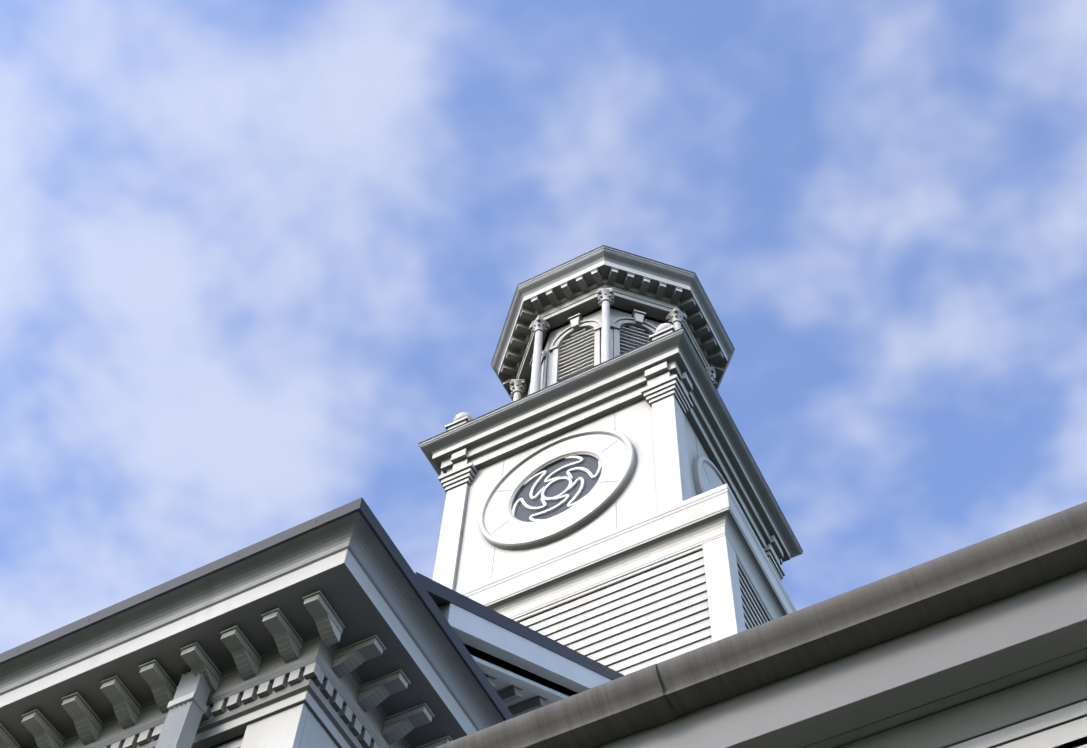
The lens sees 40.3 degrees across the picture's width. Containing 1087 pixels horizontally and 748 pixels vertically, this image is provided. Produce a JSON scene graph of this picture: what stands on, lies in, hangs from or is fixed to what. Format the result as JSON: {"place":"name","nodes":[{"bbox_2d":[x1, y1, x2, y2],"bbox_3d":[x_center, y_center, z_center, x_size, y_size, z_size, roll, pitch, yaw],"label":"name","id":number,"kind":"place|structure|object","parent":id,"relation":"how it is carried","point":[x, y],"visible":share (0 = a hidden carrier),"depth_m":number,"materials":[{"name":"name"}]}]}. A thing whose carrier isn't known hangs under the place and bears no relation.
{"place":"outdoors","nodes":[
{"label":"outdoors","id":0,"kind":"place"},
{"bbox_2d":[209,603,440,747],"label":"church roof","id":1,"kind":"structure","parent":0,"point":[438,605],"depth_m":7.90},
{"bbox_2d":[0,0,1086,653],"label":"sky","id":2,"kind":"structure","parent":0,"point":[256,256],"materials":[{"name":"blue"}]},
{"bbox_2d":[455,399,709,591],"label":"tower walls","id":3,"kind":"structure","parent":0,"point":[636,499],"depth_m":13.48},
{"bbox_2d":[491,412,710,578],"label":"panel joints","id":4,"kind":"object","parent":3,"relation":"attached to","point":[601,482],"visible":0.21,"depth_m":13.65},
{"bbox_2d":[479,429,725,549],"bbox_3d":[0.689,2.017,14.288,2.538,1.620,2.538,-24,-64,15],"label":"round window frame","id":5,"kind":"structure","parent":3,"relation":"attached to","point":[617,459],"depth_m":13.71,"materials":[{"name":"white wood"}]},
{"bbox_2d":[513,456,600,521],"bbox_3d":[0.689,2.017,14.288,2.412,0.951,2.412,-24,-64,15],"label":"round window pane","id":6,"kind":"structure","parent":5,"relation":"in","point":[524,514],"depth_m":13.80,"materials":[{"name":"grey glass"}]},
{"bbox_2d":[512,456,601,521],"bbox_3d":[0.689,2.017,14.288,2.454,0.969,2.454,-24,-64,15],"label":"window tracery","id":7,"kind":"object","parent":5,"relation":"in","point":[560,496],"visible":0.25,"depth_m":13.78,"materials":[{"name":"white wood"}]},
{"bbox_2d":[419,329,802,564],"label":"tower cornice","id":8,"kind":"structure","parent":3,"relation":"attached to","point":[564,414],"depth_m":14.84,"materials":[{"name":"white paint"}]},
{"bbox_2d":[445,323,675,429],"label":"finials","id":9,"kind":"object","parent":8,"relation":"on","point":[663,329],"visible":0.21,"depth_m":15.32,"materials":[{"name":"white paint"}]},
{"bbox_2d":[418,327,802,551],"bbox_3d":[0.742,1.268,15.628,3.012,0.174,3.012,-24,-64,15],"label":"cornice cap","id":10,"kind":"object","parent":8,"relation":"on","point":[607,361],"visible":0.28,"depth_m":14.98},
{"bbox_2d":[510,289,715,400],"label":"columns","id":11,"kind":"structure","parent":8,"relation":"on","point":[605,301],"depth_m":16.89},
{"bbox_2d":[491,246,733,399],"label":"cupola cornice","id":12,"kind":"structure","parent":11,"relation":"on","point":[649,304],"depth_m":17.56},
{"bbox_2d":[501,267,723,400],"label":"lantern modillions","id":13,"kind":"object","parent":12,"relation":"attached to","point":[627,283],"visible":0.46,"depth_m":17.55,"materials":[{"name":"white paint"}]},
{"bbox_2d":[491,245,734,363],"bbox_3d":[0.853,-0.324,18.477,2.784,0.471,2.784,-24,-64,15],"label":"roof edge","id":14,"kind":"object","parent":12,"relation":"on","point":[619,250],"visible":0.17,"depth_m":17.70,"materials":[{"name":"grey metal"}]},
{"bbox_2d":[510,288,714,395],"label":"column capitals","id":15,"kind":"object","parent":11,"relation":"on","point":[675,309],"visible":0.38,"depth_m":17.32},
{"bbox_2d":[544,308,662,381],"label":"lantern walls","id":16,"kind":"structure","parent":0,"point":[614,313],"depth_m":17.28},
{"bbox_2d":[528,309,656,394],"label":"arched window surrounds","id":17,"kind":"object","parent":16,"relation":"attached to","point":[550,363],"depth_m":16.95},
{"bbox_2d":[539,326,650,389],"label":"louvered shutters","id":18,"kind":"object","parent":16,"relation":"in","point":[576,354],"visible":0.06,"depth_m":16.78,"materials":[{"name":"grey wood"}]},
{"bbox_2d":[458,483,796,622],"bbox_3d":[0.614,3.084,12.377,3.696,0.690,3.696,-24,-64,15],"label":"base ledge","id":19,"kind":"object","parent":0,"point":[670,534],"depth_m":11.32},
{"bbox_2d":[519,550,768,674],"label":"tower clapboards","id":20,"kind":"object","parent":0,"point":[646,619],"depth_m":10.70,"materials":[{"name":"white wood"}]},
{"bbox_2d":[594,567,1086,747],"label":"fascia board","id":21,"kind":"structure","parent":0,"point":[1026,635],"depth_m":3.84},
{"bbox_2d":[435,502,1086,747],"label":"wing gutter","id":22,"kind":"object","parent":21,"relation":"attached to","point":[1016,560],"depth_m":3.96,"materials":[{"name":"grey metal"}]},
{"bbox_2d":[626,664,676,728],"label":"wing gutter seams","id":23,"kind":"object","parent":22,"relation":"attached to","point":[651,705],"visible":1,"depth_m":4.08,"materials":[{"name":"grey metal"}]},
{"bbox_2d":[838,661,1086,747],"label":"trim molding","id":24,"kind":"structure","parent":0,"point":[1017,704],"depth_m":3.77,"materials":[{"name":"white wood"}]},
{"bbox_2d":[948,700,1086,747],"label":"eave frieze","id":25,"kind":"object","parent":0,"point":[1067,725],"depth_m":3.69,"materials":[{"name":"white wood"}]},
{"bbox_2d":[1053,737,1086,747],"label":"white window frame","id":26,"kind":"object","parent":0,"point":[1077,745],"depth_m":3.60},
{"label":"ground","id":27,"kind":"structure","parent":0,"visible":0},
{"bbox_2d":[213,735,243,747],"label":"wall","id":28,"kind":"structure","parent":27,"relation":"on","point":[235,743],"depth_m":6.27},
{"bbox_2d":[155,670,210,747],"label":"church downspout","id":29,"kind":"object","parent":28,"relation":"attached to","point":[187,707],"visible":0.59,"depth_m":6.27,"materials":[{"name":"white metal"}]},
{"bbox_2d":[0,549,476,747],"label":"cornice","id":30,"kind":"structure","parent":28,"relation":"attached to","point":[342,583],"depth_m":6.45,"materials":[{"name":"white wood"}]},
{"bbox_2d":[0,590,452,747],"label":"eave brackets","id":31,"kind":"object","parent":30,"relation":"attached to","point":[88,723],"visible":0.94,"depth_m":6.48,"materials":[{"name":"white wood"}]},
{"bbox_2d":[103,662,379,747],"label":"church dentils","id":32,"kind":"object","parent":30,"relation":"attached to","point":[313,672],"visible":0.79,"depth_m":6.33,"materials":[{"name":"white wood"}]},
{"bbox_2d":[0,512,503,730],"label":"church eave cornice crown","id":33,"kind":"object","parent":30,"relation":"attached to","point":[354,535],"visible":1,"depth_m":6.56},
{"bbox_2d":[0,497,513,720],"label":"roof edge","id":34,"kind":"object","parent":33,"relation":"on","point":[361,507],"visible":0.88,"depth_m":6.58,"materials":[{"name":"grey metal"}]},
{"bbox_2d":[240,703,337,747],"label":"church corner pilasters","id":35,"kind":"object","parent":28,"relation":"attached to","point":[299,726],"visible":1,"depth_m":6.13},
{"bbox_2d":[438,603,611,706],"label":"gable cornice","id":36,"kind":"structure","parent":28,"relation":"attached to","point":[505,657],"depth_m":7.56,"materials":[{"name":"white wood"}]},
{"bbox_2d":[485,674,547,716],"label":"eave brackets","id":37,"kind":"object","parent":36,"relation":"attached to","point":[509,693],"visible":0.08,"depth_m":7.95,"materials":[{"name":"white wood"}]},
{"bbox_2d":[415,572,624,679],"bbox_3d":[1.620,3.733,10.049,0.051,3.458,9.300,-24,-64,15],"label":"roof edge","id":38,"kind":"object","parent":36,"relation":"attached to","point":[441,594],"visible":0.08,"depth_m":7.47,"materials":[{"name":"grey metal"}]},
{"bbox_3d":[0.551,3.985,10.766,3.476,2.992,3.476,-24,-64,15],"label":"tower","id":39,"kind":"object","parent":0,"visible":0},
{"bbox_2d":[433,361,784,590],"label":"corner pilasters","id":40,"kind":"object","parent":39,"relation":"attached to","point":[664,393],"visible":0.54,"depth_m":13.98,"materials":[{"name":"white paint"}]},
{"bbox_2d":[702,535,745,642],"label":"tower corner boards","id":41,"kind":"object","parent":39,"relation":"attached to","point":[726,612],"visible":0.42,"depth_m":10.44,"materials":[{"name":"white wood"}]}
]}

